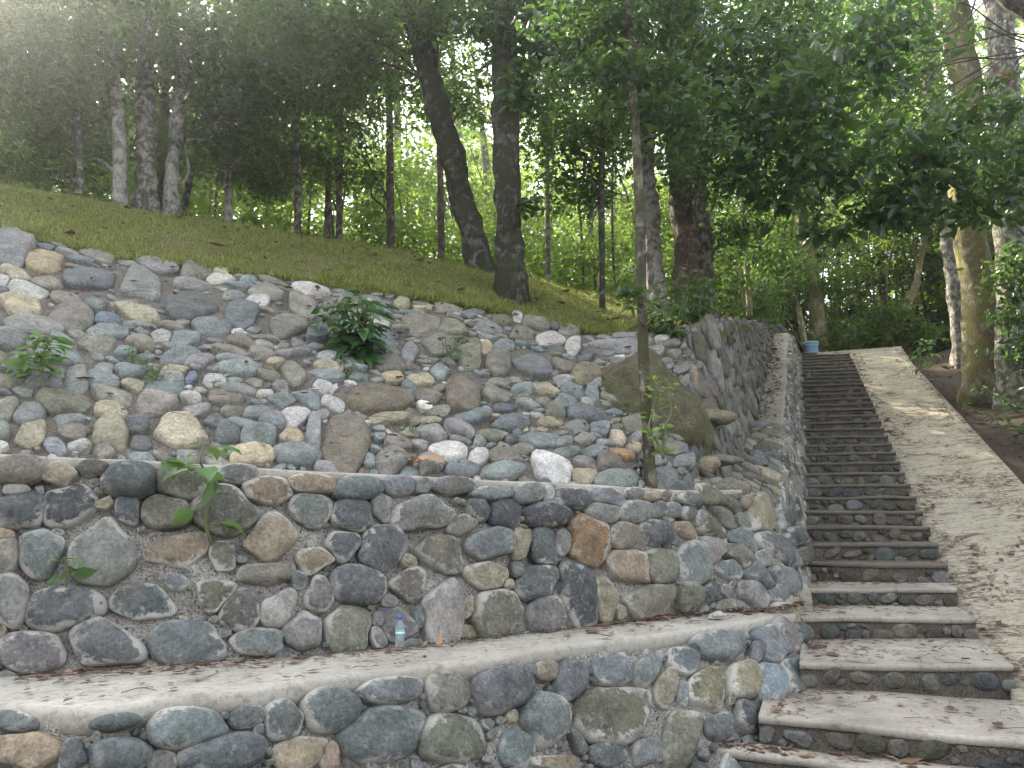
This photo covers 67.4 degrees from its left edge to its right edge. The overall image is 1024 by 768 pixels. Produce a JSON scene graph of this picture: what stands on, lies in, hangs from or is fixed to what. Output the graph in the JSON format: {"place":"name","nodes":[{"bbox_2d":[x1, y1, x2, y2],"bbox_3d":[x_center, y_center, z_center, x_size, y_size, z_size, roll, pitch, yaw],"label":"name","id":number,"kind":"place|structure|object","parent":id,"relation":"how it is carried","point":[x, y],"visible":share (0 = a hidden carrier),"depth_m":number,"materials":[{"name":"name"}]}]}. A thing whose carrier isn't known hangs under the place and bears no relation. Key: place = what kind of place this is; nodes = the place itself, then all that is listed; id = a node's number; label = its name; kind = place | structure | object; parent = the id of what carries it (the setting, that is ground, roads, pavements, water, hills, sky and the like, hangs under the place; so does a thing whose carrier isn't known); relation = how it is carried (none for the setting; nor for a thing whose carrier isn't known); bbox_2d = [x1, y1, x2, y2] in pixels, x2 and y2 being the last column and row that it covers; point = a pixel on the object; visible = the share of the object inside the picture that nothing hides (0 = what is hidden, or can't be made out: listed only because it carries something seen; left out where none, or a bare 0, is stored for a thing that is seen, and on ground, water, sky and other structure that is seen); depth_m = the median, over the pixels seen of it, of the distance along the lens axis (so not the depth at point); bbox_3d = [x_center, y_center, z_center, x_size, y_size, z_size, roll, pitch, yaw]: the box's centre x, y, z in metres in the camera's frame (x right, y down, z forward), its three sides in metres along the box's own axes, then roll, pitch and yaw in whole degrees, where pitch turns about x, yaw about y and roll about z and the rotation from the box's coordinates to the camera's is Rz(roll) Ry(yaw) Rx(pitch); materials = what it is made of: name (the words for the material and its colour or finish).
{"place":"outdoors","nodes":[
{"label":"outdoors","id":0,"kind":"place"},
{"bbox_2d":[0,179,762,344],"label":"hill","id":1,"kind":"structure","parent":0,"point":[264,263],"depth_m":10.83,"materials":[{"name":"green plant"}]},
{"bbox_2d":[0,0,137,194],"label":"tree foliage","id":2,"kind":"object","parent":1,"relation":"on","point":[16,109],"visible":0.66,"depth_m":14.15,"materials":[{"name":"green plant"}]},
{"bbox_2d":[0,0,171,206],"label":"snag tree","id":3,"kind":"object","parent":1,"relation":"on","point":[119,184],"visible":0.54,"depth_m":14.45,"materials":[{"name":"green plant"}]},
{"bbox_2d":[0,0,277,212],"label":"dark tree","id":4,"kind":"object","parent":1,"relation":"on","point":[148,14],"visible":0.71,"depth_m":14.77,"materials":[{"name":"green plant"}]},
{"bbox_2d":[116,0,240,213],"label":"brown sapling","id":5,"kind":"object","parent":1,"relation":"on","point":[160,189],"visible":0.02,"depth_m":16.52,"materials":[{"name":"green plant"}]},
{"bbox_2d":[112,0,361,214],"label":"birch tree","id":6,"kind":"object","parent":1,"relation":"on","point":[173,183],"visible":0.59,"depth_m":15.32,"materials":[{"name":"green plant"}]},
{"bbox_2d":[155,0,349,214],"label":"leaning sapling","id":7,"kind":"object","parent":1,"relation":"on","point":[188,186],"visible":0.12,"depth_m":17.86,"materials":[{"name":"green plant"}]},
{"bbox_2d":[158,28,377,221],"bbox_3d":[-5.174,-5.343,16.636,4.291,4.941,3.642,0,-9,0],"label":"short tree","id":8,"kind":"object","parent":1,"relation":"on","point":[223,176],"visible":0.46,"depth_m":16.34,"materials":[{"name":"green plant"}]},
{"bbox_2d":[198,1,380,233],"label":"crest tree","id":9,"kind":"object","parent":1,"relation":"on","point":[296,201],"visible":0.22,"depth_m":17.39,"materials":[{"name":"green plant"}]},
{"bbox_2d":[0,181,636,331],"bbox_3d":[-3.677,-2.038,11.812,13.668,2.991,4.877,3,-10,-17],"label":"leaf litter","id":10,"kind":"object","parent":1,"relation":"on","point":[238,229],"visible":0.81,"depth_m":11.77,"materials":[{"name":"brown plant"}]},
{"bbox_2d":[255,9,421,239],"bbox_3d":[-4.627,-7.512,18.458,4.283,9.676,4.522,8,-12,-40],"label":"crest tree","id":11,"kind":"object","parent":1,"relation":"on","point":[338,210],"visible":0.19,"depth_m":18.47,"materials":[{"name":"green plant"}]},
{"bbox_2d":[0,225,695,489],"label":"stone bank","id":12,"kind":"structure","parent":1,"relation":"on","point":[289,418],"depth_m":7.48,"materials":[{"name":"grey stone"}]},
{"bbox_2d":[1,330,74,388],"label":"seedling","id":13,"kind":"object","parent":12,"relation":"on","point":[22,366],"visible":0.99,"depth_m":6.06,"materials":[{"name":"green plant"}]},
{"bbox_2d":[124,346,143,364],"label":"weed","id":14,"kind":"object","parent":12,"relation":"on","point":[132,354],"visible":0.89,"depth_m":6.74,"materials":[{"name":"green plant"}]},
{"bbox_2d":[144,361,168,382],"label":"weed","id":15,"kind":"object","parent":12,"relation":"on","point":[150,374],"visible":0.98,"depth_m":6.51,"materials":[{"name":"green plant"}]},
{"bbox_2d":[153,411,208,449],"bbox_3d":[-2.603,0.388,5.969,0.475,0.385,0.364,-9,-13,43],"label":"boulder","id":16,"kind":"object","parent":12,"relation":"on","point":[178,430],"visible":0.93,"depth_m":5.87,"materials":[{"name":"stone"}]},
{"bbox_2d":[206,380,220,390],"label":"weed","id":17,"kind":"object","parent":12,"relation":"on","point":[214,383],"visible":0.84,"depth_m":6.62,"materials":[{"name":"green"}]},
{"bbox_2d":[322,414,370,472],"bbox_3d":[-1.415,0.537,6.448,0.434,0.669,0.905,0,-9,0],"label":"boulder","id":18,"kind":"object","parent":12,"relation":"on","point":[348,453],"visible":0.87,"depth_m":6.37,"materials":[{"name":"stone"}]},
{"bbox_2d":[337,360,359,377],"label":"weed","id":19,"kind":"object","parent":12,"relation":"on","point":[349,368],"visible":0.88,"depth_m":7.60,"materials":[{"name":"green plant"}]},
{"bbox_2d":[309,287,399,367],"bbox_3d":[-1.669,-0.517,8.114,0.797,0.819,0.928,7,-12,-38],"label":"shrub","id":20,"kind":"object","parent":12,"relation":"on","point":[363,339],"visible":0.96,"depth_m":8.01,"materials":[{"name":"green plant"}]},
{"bbox_2d":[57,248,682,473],"bbox_3d":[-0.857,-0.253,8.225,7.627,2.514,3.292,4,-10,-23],"label":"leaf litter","id":21,"kind":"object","parent":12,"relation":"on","point":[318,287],"visible":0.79,"depth_m":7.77,"materials":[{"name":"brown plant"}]},
{"bbox_2d":[345,383,414,415],"bbox_3d":[-1.270,0.168,7.328,0.688,0.436,0.574,5,-11,-28],"label":"boulder","id":22,"kind":"object","parent":12,"relation":"on","point":[369,399],"visible":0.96,"depth_m":7.15,"materials":[{"name":"stone"}]},
{"bbox_2d":[398,421,416,433],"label":"weed","id":23,"kind":"object","parent":12,"relation":"on","point":[403,423],"visible":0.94,"depth_m":6.89,"materials":[{"name":"green plant"}]},
{"bbox_2d":[393,450,444,462],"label":"dry leaf","id":24,"kind":"object","parent":12,"relation":"on","point":[418,459],"visible":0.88,"depth_m":6.44,"materials":[{"name":"brown plant"}]},
{"bbox_2d":[422,336,468,359],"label":"weed","id":25,"kind":"object","parent":12,"relation":"on","point":[450,348],"visible":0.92,"depth_m":8.54,"materials":[{"name":"green plant"}]},
{"bbox_2d":[445,374,480,413],"bbox_3d":[-0.515,0.119,8.014,0.394,0.587,0.962,0,-9,0],"label":"boulder","id":26,"kind":"object","parent":12,"relation":"on","point":[462,393],"visible":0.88,"depth_m":7.79,"materials":[{"name":"stone"}]},
{"bbox_2d":[530,449,572,483],"bbox_3d":[0.368,0.793,7.201,0.426,0.389,0.393,0,-9,0],"label":"boulder","id":27,"kind":"object","parent":12,"relation":"on","point":[554,467],"visible":0.96,"depth_m":7.15,"materials":[{"name":"stone"}]},
{"bbox_2d":[569,361,600,386],"bbox_3d":[0.877,-0.090,9.356,0.352,0.426,0.626,-8,-12,41],"label":"boulder","id":28,"kind":"object","parent":12,"relation":"on","point":[580,371],"visible":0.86,"depth_m":9.22,"materials":[{"name":"stone"}]},
{"bbox_2d":[511,0,774,488],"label":"slender tree","id":29,"kind":"object","parent":12,"relation":"on","point":[612,50],"visible":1,"depth_m":8.50,"materials":[{"name":"green plant"}]},
{"bbox_2d":[624,300,676,328],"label":"sapling shoot","id":30,"kind":"object","parent":29,"relation":"attached to","point":[667,314],"visible":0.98,"depth_m":7.85,"materials":[{"name":"green plant"}]},
{"bbox_2d":[638,375,679,458],"bbox_3d":[1.438,0.325,7.632,0.415,0.838,0.298,-7,-12,36],"label":"climbing vine","id":31,"kind":"object","parent":29,"relation":"attached to","point":[663,441],"visible":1,"depth_m":7.62,"materials":[{"name":"green plant"}]},
{"bbox_2d":[598,348,707,448],"bbox_3d":[1.563,0.284,9.213,1.484,1.520,1.000,0,-9,0],"label":"boulder","id":32,"kind":"object","parent":12,"relation":"on","point":[620,383],"visible":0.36,"depth_m":8.91,"materials":[{"name":"stone"}]},
{"bbox_2d":[613,285,703,340],"bbox_3d":[2.100,-0.934,10.753,1.253,0.789,0.998,0,-9,0],"label":"bush","id":33,"kind":"object","parent":12,"relation":"on","point":[666,324],"visible":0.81,"depth_m":10.71,"materials":[{"name":"green plant"}]},
{"bbox_2d":[700,403,714,455],"bbox_3d":[2.211,0.666,9.476,0.572,0.881,0.733,0,-9,0],"label":"boulder","id":34,"kind":"object","parent":12,"relation":"on","point":[708,443],"visible":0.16,"depth_m":9.24,"materials":[{"name":"stone"}]},
{"bbox_2d":[216,0,521,273],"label":"leaning tree","id":35,"kind":"object","parent":1,"relation":"on","point":[413,18],"visible":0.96,"depth_m":13.81,"materials":[{"name":"green plant"}]},
{"bbox_2d":[324,0,415,238],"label":"crest tree","id":36,"kind":"object","parent":1,"relation":"on","point":[327,222],"visible":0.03,"depth_m":18.93,"materials":[{"name":"green plant"}]},
{"bbox_2d":[271,0,490,248],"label":"reddish tree","id":37,"kind":"object","parent":1,"relation":"on","point":[371,176],"visible":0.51,"depth_m":18.36,"materials":[{"name":"plant"}]},
{"bbox_2d":[367,2,535,260],"bbox_3d":[-1.649,-7.739,19.557,5.201,10.944,4.526,0,-9,0],"label":"crest tree","id":38,"kind":"object","parent":1,"relation":"on","point":[476,115],"visible":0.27,"depth_m":19.18,"materials":[{"name":"plant"}]},
{"bbox_2d":[0,0,1023,357],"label":"forest","id":39,"kind":"object","parent":1,"relation":"on","point":[418,210],"depth_m":27.48,"materials":[{"name":"green plant"}]},
{"bbox_2d":[489,1,595,282],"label":"crest tree","id":40,"kind":"object","parent":1,"relation":"on","point":[547,245],"visible":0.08,"depth_m":17.89,"materials":[{"name":"green plant"}]},
{"bbox_2d":[443,0,672,306],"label":"upright tree","id":41,"kind":"object","parent":1,"relation":"on","point":[509,101],"visible":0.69,"depth_m":11.75,"materials":[{"name":"green plant"}]},
{"bbox_2d":[475,8,692,309],"bbox_3d":[1.322,-4.092,14.011,3.643,7.082,2.996,4,-10,-24],"label":"thin tree","id":42,"kind":"object","parent":1,"relation":"on","point":[578,133],"visible":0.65,"depth_m":13.67,"materials":[{"name":"green plant"}]},
{"bbox_2d":[517,0,756,311],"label":"pale tree","id":43,"kind":"object","parent":1,"relation":"on","point":[655,273],"visible":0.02,"depth_m":15.63,"materials":[{"name":"green plant"}]},
{"bbox_2d":[648,263,746,325],"bbox_3d":[2.536,-1.296,11.758,1.937,0.833,1.218,-7,-12,37],"label":"bush","id":44,"kind":"object","parent":1,"relation":"on","point":[693,314],"visible":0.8,"depth_m":11.62,"materials":[{"name":"green plant"}]},
{"bbox_2d":[595,0,871,318],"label":"brown tree","id":45,"kind":"object","parent":1,"relation":"on","point":[683,218],"visible":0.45,"depth_m":14.81,"materials":[{"name":"green plant"}]},
{"bbox_2d":[707,169,809,316],"bbox_3d":[6.712,-4.557,21.748,3.259,5.341,3.906,-3,-10,18],"label":"back sapling","id":46,"kind":"object","parent":1,"relation":"on","point":[747,282],"visible":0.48,"depth_m":21.57,"materials":[{"name":"green plant"}]},
{"bbox_2d":[723,248,834,352],"bbox_3d":[9.356,-3.304,28.508,5.600,4.325,3.948,6,-11,-31],"label":"back sapling","id":47,"kind":"object","parent":1,"relation":"on","point":[792,301],"visible":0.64,"depth_m":28.27,"materials":[{"name":"green plant"}]},
{"bbox_2d":[659,36,901,351],"bbox_3d":[10.574,-7.878,29.361,9.922,13.668,7.111,2,-10,-13],"label":"yellow lit tree","id":48,"kind":"object","parent":1,"relation":"on","point":[816,306],"visible":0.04,"depth_m":30.08,"materials":[{"name":"green plant"}]},
{"bbox_2d":[605,152,993,356],"bbox_3d":[17.204,-5.717,37.932,27.935,15.741,17.289,-3,-10,18],"label":"thicket","id":49,"kind":"object","parent":1,"relation":"on","point":[851,307],"visible":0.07,"depth_m":33.78,"materials":[{"name":"green plant"}]},
{"bbox_2d":[692,0,908,318],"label":"grey tree","id":50,"kind":"object","parent":1,"relation":"on","point":[705,236],"visible":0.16,"depth_m":16.73,"materials":[{"name":"green plant"}]},
{"bbox_2d":[827,79,992,356],"bbox_3d":[16.399,-6.509,30.814,9.051,11.581,6.118,0,-9,0],"label":"forked tree","id":51,"kind":"object","parent":1,"relation":"on","point":[912,293],"visible":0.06,"depth_m":30.55,"materials":[{"name":"green plant"}]},
{"bbox_2d":[58,0,1023,327],"label":"sky","id":52,"kind":"structure","parent":0,"point":[971,2],"materials":[{"name":"white"}]},
{"bbox_2d":[817,346,901,353],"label":"path","id":53,"kind":"structure","parent":0,"point":[839,352],"depth_m":26.98,"materials":[{"name":"concrete"}]},
{"bbox_2d":[757,317,797,348],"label":"end wall","id":54,"kind":"structure","parent":53,"relation":"on","point":[778,328],"depth_m":28.38,"materials":[{"name":"stone"}]},
{"bbox_2d":[802,341,818,352],"bbox_3d":[11.051,-1.252,28.369,0.583,0.578,0.584,0,-9,0],"label":"bucket","id":55,"kind":"object","parent":53,"relation":"on","point":[810,346],"visible":0.72,"depth_m":28.17,"materials":[{"name":"blue plastic"}]},
{"bbox_2d":[783,316,867,351],"bbox_3d":[11.764,-1.524,28.605,3.586,1.865,2.271,2,-10,-12],"label":"bush","id":56,"kind":"object","parent":53,"relation":"on","point":[851,340],"visible":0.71,"depth_m":28.48,"materials":[{"name":"green plant"}]},
{"bbox_2d":[877,310,1023,483],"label":"soil bank","id":57,"kind":"structure","parent":0,"point":[1001,434],"depth_m":16.70,"materials":[{"name":"brown soil"}]},
{"bbox_2d":[671,0,1023,251],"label":"branchy tree","id":58,"kind":"object","parent":57,"relation":"on","point":[921,156],"visible":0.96,"depth_m":12.87,"materials":[{"name":"green plant"}]},
{"bbox_2d":[771,0,961,370],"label":"tall tree","id":59,"kind":"object","parent":57,"relation":"on","point":[953,294],"visible":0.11,"depth_m":22.59,"materials":[{"name":"green plant"}]},
{"bbox_2d":[811,0,1023,405],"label":"mossy tree","id":60,"kind":"object","parent":57,"relation":"on","point":[971,249],"visible":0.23,"depth_m":18.71,"materials":[{"name":"green plant"}]},
{"bbox_2d":[908,349,1023,477],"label":"leaf litter","id":61,"kind":"object","parent":57,"relation":"on","point":[973,407],"visible":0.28,"depth_m":17.53,"materials":[{"name":"brown plant"}]},
{"bbox_2d":[956,0,1023,408],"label":"ivy tree","id":62,"kind":"object","parent":57,"relation":"on","point":[1006,276],"visible":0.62,"depth_m":17.41,"materials":[{"name":"green plant"}]},
{"bbox_2d":[962,383,1023,437],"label":"bush","id":63,"kind":"object","parent":57,"relation":"on","point":[1007,419],"visible":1,"depth_m":14.18,"materials":[{"name":"green plant"}]},
{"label":"terrace","id":64,"kind":"structure","parent":0,"visible":0},
{"bbox_2d":[722,295,796,327],"bbox_3d":[9.712,-2.245,29.428,3.646,2.240,1.964,8,-13,-41],"label":"bush","id":65,"kind":"object","parent":64,"relation":"on","point":[758,315],"visible":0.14,"depth_m":29.32,"materials":[{"name":"green plant"}]},
{"label":"ground","id":66,"kind":"structure","parent":0,"visible":0},
{"bbox_2d":[0,611,811,767],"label":"retaining wall","id":67,"kind":"structure","parent":66,"relation":"on","point":[682,693],"depth_m":4.70,"materials":[{"name":"stone"}]},
{"bbox_2d":[13,609,778,701],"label":"leaf litter","id":68,"kind":"object","parent":67,"relation":"on","point":[108,670],"visible":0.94,"depth_m":4.75,"materials":[{"name":"brown plant"}]},
{"bbox_2d":[395,616,404,649],"bbox_3d":[-0.775,1.719,5.310,0.065,0.218,0.065,0,-9,0],"label":"water bottle","id":69,"kind":"object","parent":67,"relation":"on","point":[399,634],"visible":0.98,"depth_m":5.28,"materials":[{"name":"clear plastic"}]},
{"bbox_2d":[0,333,814,676],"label":"retaining wall","id":70,"kind":"structure","parent":67,"relation":"on","point":[312,563],"depth_m":5.52,"materials":[{"name":"stone"}]},
{"bbox_2d":[47,556,97,587],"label":"wall plant","id":71,"kind":"object","parent":70,"relation":"attached to","point":[83,573],"depth_m":4.71,"materials":[{"name":"green plant"}]},
{"bbox_2d":[158,442,247,542],"bbox_3d":[-2.031,0.724,5.099,0.438,0.659,0.653,-9,-13,43],"label":"wall plant","id":72,"kind":"object","parent":70,"relation":"attached to","point":[212,475],"depth_m":5.10,"materials":[{"name":"green plant"}]},
{"bbox_2d":[657,314,784,511],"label":"dry stone wall","id":73,"kind":"structure","parent":70,"relation":"on","point":[732,373],"depth_m":11.09,"materials":[{"name":"grey stone"}]},
{"bbox_2d":[691,364,698,383],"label":"loose stone","id":74,"kind":"object","parent":73,"relation":"on","point":[696,376],"visible":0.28,"depth_m":10.13,"materials":[{"name":"beige stone"}]},
{"bbox_2d":[697,456,720,473],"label":"loose stone","id":75,"kind":"object","parent":73,"relation":"on","point":[710,464],"visible":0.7,"depth_m":8.91,"materials":[{"name":"grey stone"}]},
{"bbox_2d":[706,409,736,426],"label":"loose stone","id":76,"kind":"object","parent":73,"relation":"on","point":[717,418],"visible":0.45,"depth_m":9.86,"materials":[{"name":"grey stone"}]},
{"bbox_2d":[708,454,744,466],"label":"loose stone","id":77,"kind":"object","parent":73,"relation":"on","point":[725,460],"visible":0.43,"depth_m":9.18,"materials":[{"name":"grey stone"}]},
{"bbox_2d":[755,341,782,440],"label":"leaf litter","id":78,"kind":"object","parent":70,"relation":"on","point":[770,390],"visible":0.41,"depth_m":17.85,"materials":[{"name":"brown plant"}]},
{"bbox_2d":[422,634,442,644],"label":"dry leaf","id":79,"kind":"object","parent":67,"relation":"on","point":[439,639],"visible":1,"depth_m":5.37,"materials":[{"name":"brown plant"}]},
{"bbox_2d":[584,601,811,631],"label":"leaf litter","id":80,"kind":"object","parent":67,"relation":"on","point":[797,603],"visible":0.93,"depth_m":7.12,"materials":[{"name":"brown plant"}]},
{"bbox_2d":[707,611,726,619],"bbox_3d":[1.803,2.036,6.744,0.175,0.080,0.127,0,-9,0],"label":"crumpled paper","id":81,"kind":"object","parent":67,"relation":"on","point":[717,615],"visible":1,"depth_m":6.72,"materials":[{"name":"grey paper"}]},
{"bbox_2d":[717,352,1023,767],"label":"stone stairs","id":82,"kind":"structure","parent":66,"relation":"on","point":[883,726],"depth_m":7.73,"materials":[{"name":"concrete"}]},
{"bbox_2d":[717,392,1023,767],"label":"leaf litter","id":83,"kind":"object","parent":82,"relation":"on","point":[904,760],"visible":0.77,"depth_m":6.17,"materials":[{"name":"brown plant"}]},
{"bbox_2d":[848,347,1023,700],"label":"ramp","id":84,"kind":"structure","parent":66,"relation":"on","point":[991,528],"depth_m":11.92,"materials":[{"name":"concrete"}]},
{"bbox_2d":[908,338,948,373],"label":"plant","id":85,"kind":"object","parent":84,"relation":"on","point":[919,350],"visible":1,"depth_m":20.87,"materials":[{"name":"green plant"}]},
{"bbox_2d":[853,350,1023,689],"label":"leaf litter","id":86,"kind":"object","parent":84,"relation":"on","point":[973,544],"visible":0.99,"depth_m":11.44,"materials":[{"name":"brown plant"}]}
]}

